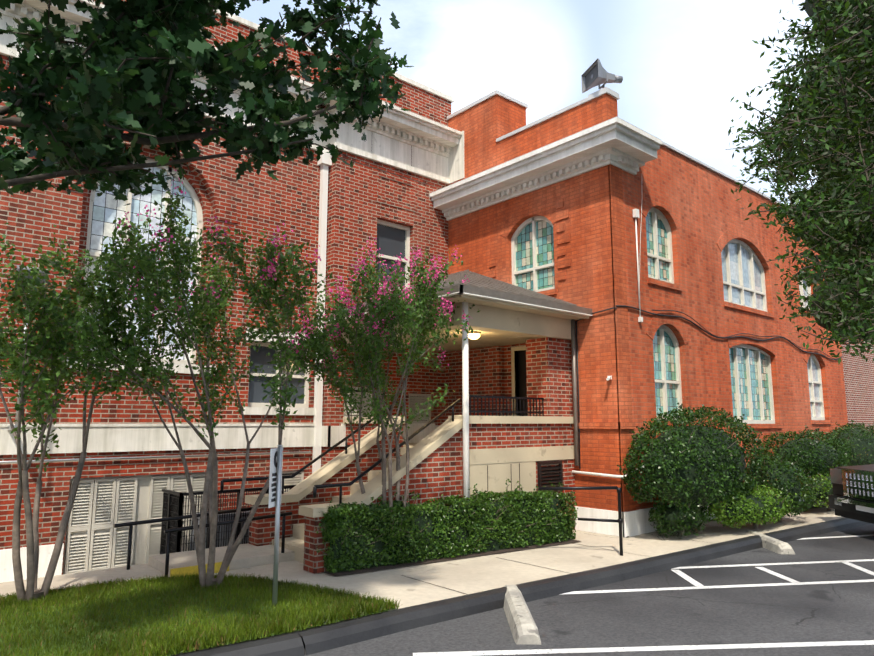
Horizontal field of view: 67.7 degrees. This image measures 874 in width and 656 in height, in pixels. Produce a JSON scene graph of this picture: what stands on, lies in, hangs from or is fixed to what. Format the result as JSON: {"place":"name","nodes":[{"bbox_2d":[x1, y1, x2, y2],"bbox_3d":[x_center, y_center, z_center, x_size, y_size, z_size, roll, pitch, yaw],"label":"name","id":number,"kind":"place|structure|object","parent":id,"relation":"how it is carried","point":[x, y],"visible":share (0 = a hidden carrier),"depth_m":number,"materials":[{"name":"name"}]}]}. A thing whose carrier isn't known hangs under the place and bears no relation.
{"place":"outdoors","nodes":[
{"label":"outdoors","id":0,"kind":"place"},
{"bbox_2d":[0,571,399,655],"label":"lawn grass","id":1,"kind":"structure","parent":0,"point":[173,614],"depth_m":5.52,"materials":[{"name":"green plant"}]},
{"bbox_2d":[0,507,844,655],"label":"pavement","id":2,"kind":"structure","parent":0,"point":[411,585],"depth_m":7.52,"materials":[{"name":"concrete"}]},
{"bbox_2d":[0,223,162,601],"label":"crape myrtle tree","id":3,"kind":"object","parent":2,"relation":"on","point":[22,366],"visible":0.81,"depth_m":6.12,"materials":[{"name":"green plant"}]},
{"bbox_2d":[39,170,358,588],"bbox_3d":[-2.335,0.549,6.647,2.884,4.257,3.246,0,-8,0],"label":"crape myrtle tree","id":4,"kind":"object","parent":2,"relation":"on","point":[211,304],"visible":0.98,"depth_m":6.29,"materials":[{"name":"green plant"}]},
{"bbox_2d":[114,507,291,577],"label":"ramp handrails","id":5,"kind":"object","parent":2,"relation":"on","point":[170,531],"visible":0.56,"depth_m":7.63,"materials":[{"name":"black metal"}]},
{"bbox_2d":[148,543,294,576],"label":"ramp","id":6,"kind":"structure","parent":2,"relation":"on","point":[244,556],"depth_m":7.70,"materials":[{"name":"concrete"}]},
{"bbox_2d":[160,485,295,553],"bbox_3d":[-2.935,2.931,9.793,2.140,1.080,0.750,7,-11,-40],"label":"metal fence","id":7,"kind":"object","parent":2,"relation":"on","point":[173,503],"visible":0.4,"depth_m":9.25,"materials":[{"name":"black metal"}]},
{"bbox_2d":[0,0,464,582],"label":"brick building","id":8,"kind":"structure","parent":2,"relation":"on","point":[338,214],"depth_m":10.49,"materials":[{"name":"red brick"}]},
{"bbox_2d":[7,265,46,429],"bbox_3d":[-5.264,0.263,8.257,0.320,2.040,0.650,7,-11,-40],"label":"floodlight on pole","id":9,"kind":"object","parent":8,"relation":"attached to","point":[43,273],"visible":0.19,"depth_m":8.13,"materials":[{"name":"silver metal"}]},
{"bbox_2d":[268,445,282,606],"bbox_3d":[-1.450,1.830,5.898,0.060,1.520,0.300,-1,-8,7],"label":"parking sign post","id":10,"kind":"object","parent":2,"relation":"on","point":[275,476],"visible":0.92,"depth_m":5.89,"materials":[{"name":"silver metal"}]},
{"bbox_2d":[220,269,592,573],"bbox_3d":[-0.599,0.781,9.936,5.171,4.656,3.485,7,-11,-40],"label":"porch with stairs","id":11,"kind":"object","parent":2,"relation":"on","point":[480,439],"visible":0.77,"depth_m":9.53,"materials":[{"name":"red brick"}]},
{"bbox_2d":[468,331,480,338],"bbox_3d":[0.571,0.107,10.106,0.214,0.140,0.220,7,-11,-40],"label":"ceiling light","id":12,"kind":"object","parent":11,"relation":"attached to","point":[474,335],"visible":0.75,"depth_m":10.03,"materials":[{"name":"white glass"}]},
{"bbox_2d":[324,539,579,575],"bbox_3d":[0.386,2.885,8.291,3.800,0.001,0.720,7,-11,-40],"label":"hedge bed","id":13,"kind":"object","parent":2,"relation":"on","point":[434,560],"depth_m":8.01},
{"bbox_2d":[284,238,480,529],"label":"crape myrtle tree","id":14,"kind":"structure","parent":13,"relation":"on","point":[369,356],"depth_m":7.97,"materials":[{"name":"green plant"}]},
{"bbox_2d":[313,479,577,572],"bbox_3d":[0.357,2.442,8.347,4.143,0.913,0.757,7,-11,-40],"label":"hedge","id":15,"kind":"object","parent":13,"relation":"on","point":[367,536],"visible":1,"depth_m":8.12,"materials":[{"name":"green plant"}]},
{"bbox_2d":[538,486,622,555],"bbox_3d":[1.828,2.482,8.440,1.093,0.861,0.291,1,-8,-5],"label":"handrail","id":16,"kind":"object","parent":2,"relation":"on","point":[620,521],"visible":1,"depth_m":8.37,"materials":[{"name":"black metal"}]},
{"bbox_2d":[430,87,847,537],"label":"brick building","id":17,"kind":"structure","parent":2,"relation":"on","point":[547,205],"depth_m":11.64,"materials":[{"name":"brick"}]},
{"bbox_2d":[581,59,622,92],"bbox_3d":[2.830,-4.123,10.934,0.592,0.450,0.550,2,-9,-15],"label":"loudspeaker horn","id":18,"kind":"object","parent":17,"relation":"on","point":[595,73],"visible":0.81,"depth_m":10.90,"materials":[{"name":"grey metal"}]},
{"bbox_2d":[572,206,842,477],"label":"wall conduits and cables","id":19,"kind":"object","parent":17,"relation":"attached to","point":[636,216],"visible":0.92,"depth_m":10.64,"materials":[{"name":"white plastic"}]},
{"bbox_2d":[648,500,710,538],"bbox_3d":[3.660,2.784,9.751,1.247,0.640,0.783,7,-11,-40],"label":"shrub","id":20,"kind":"object","parent":2,"relation":"on","point":[681,520],"visible":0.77,"depth_m":9.48,"materials":[{"name":"green plant"}]},
{"bbox_2d":[617,402,766,533],"bbox_3d":[4.015,2.155,10.123,3.306,1.991,1.670,7,-11,-40],"label":"bush","id":21,"kind":"object","parent":2,"relation":"on","point":[682,464],"visible":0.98,"depth_m":9.43,"materials":[{"name":"green plant"}]},
{"bbox_2d":[627,501,825,536],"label":"ground","id":22,"kind":"structure","parent":2,"relation":"on","point":[795,510],"depth_m":13.05,"materials":[{"name":"brown soil"}]},
{"bbox_2d":[760,425,852,506],"bbox_3d":[7.581,2.792,13.241,3.219,1.626,1.397,7,-11,-40],"label":"wide shrub","id":23,"kind":"object","parent":22,"relation":"on","point":[819,453],"visible":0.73,"depth_m":12.65,"materials":[{"name":"green plant"}]},
{"bbox_2d":[824,420,873,465],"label":"shrub","id":24,"kind":"object","parent":22,"relation":"on","point":[861,441],"visible":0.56,"depth_m":14.36,"materials":[{"name":"green plant"}]},
{"bbox_2d":[705,478,797,528],"bbox_3d":[5.063,2.788,10.423,2.544,0.824,0.857,7,-11,-40],"label":"low hedge","id":25,"kind":"object","parent":2,"relation":"on","point":[756,508],"visible":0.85,"depth_m":9.98,"materials":[{"name":"green plant"}]},
{"bbox_2d":[741,453,819,522],"bbox_3d":[5.868,2.722,11.145,1.532,1.163,1.138,1,-8,-4],"label":"round shrub","id":26,"kind":"object","parent":2,"relation":"on","point":[781,476],"visible":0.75,"depth_m":10.86,"materials":[{"name":"green plant"}]},
{"bbox_2d":[801,463,838,510],"bbox_3d":[7.585,3.058,12.592,2.278,0.914,0.833,7,-11,-40],"label":"bush","id":27,"kind":"object","parent":2,"relation":"on","point":[825,488],"visible":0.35,"depth_m":12.06,"materials":[{"name":"green plant"}]},
{"bbox_2d":[841,339,873,434],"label":"brick building","id":28,"kind":"structure","parent":2,"relation":"on","point":[858,371],"depth_m":19.68,"materials":[{"name":"red brick"}]},
{"bbox_2d":[225,0,835,204],"label":"sky","id":29,"kind":"structure","parent":0,"point":[681,64],"materials":[{"name":"white"}]},
{"bbox_2d":[299,523,873,655],"bbox_3d":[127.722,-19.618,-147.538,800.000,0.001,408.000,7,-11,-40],"label":"asphalt lot","id":30,"kind":"structure","parent":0,"point":[792,613],"depth_m":6.12,"materials":[{"name":"grey asphalt"}]},
{"bbox_2d":[0,0,413,205],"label":"tree","id":31,"kind":"object","parent":30,"relation":"on","point":[121,79],"visible":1,"depth_m":4.44,"materials":[{"name":"green plant"}]},
{"bbox_2d":[503,585,540,644],"bbox_3d":[0.758,2.626,6.073,0.220,0.135,1.492,0,-8,1],"label":"wheel stop","id":32,"kind":"object","parent":30,"relation":"on","point":[523,626],"visible":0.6,"depth_m":5.66,"materials":[{"name":"concrete"}]},
{"bbox_2d":[174,518,870,655],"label":"rolled kerb","id":33,"kind":"object","parent":30,"relation":"on","point":[336,635],"visible":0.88,"depth_m":6.25,"materials":[{"name":"grey concrete"}]},
{"bbox_2d":[413,535,873,655],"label":"parking lines","id":34,"kind":"object","parent":30,"relation":"on","point":[698,585],"visible":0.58,"depth_m":5.34,"materials":[{"name":"white paint"}]},
{"bbox_2d":[745,530,794,553],"bbox_3d":[4.848,3.138,9.597,0.220,0.135,1.253,0,-8,2],"label":"wheel stop","id":35,"kind":"object","parent":30,"relation":"on","point":[775,545],"visible":0.69,"depth_m":9.20,"materials":[{"name":"concrete"}]},
{"bbox_2d":[725,0,873,363],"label":"pecan tree","id":36,"kind":"object","parent":30,"relation":"on","point":[848,67],"visible":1,"depth_m":7.99,"materials":[{"name":"green plant"}]},
{"bbox_2d":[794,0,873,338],"bbox_3d":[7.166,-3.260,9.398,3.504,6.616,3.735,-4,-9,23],"label":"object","id":37,"kind":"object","parent":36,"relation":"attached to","point":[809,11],"visible":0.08,"depth_m":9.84,"materials":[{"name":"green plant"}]},
{"bbox_2d":[828,464,873,523],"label":"pickup truck","id":38,"kind":"object","parent":30,"relation":"on","point":[852,497],"visible":1,"depth_m":10.52,"materials":[{"name":"black paint"}]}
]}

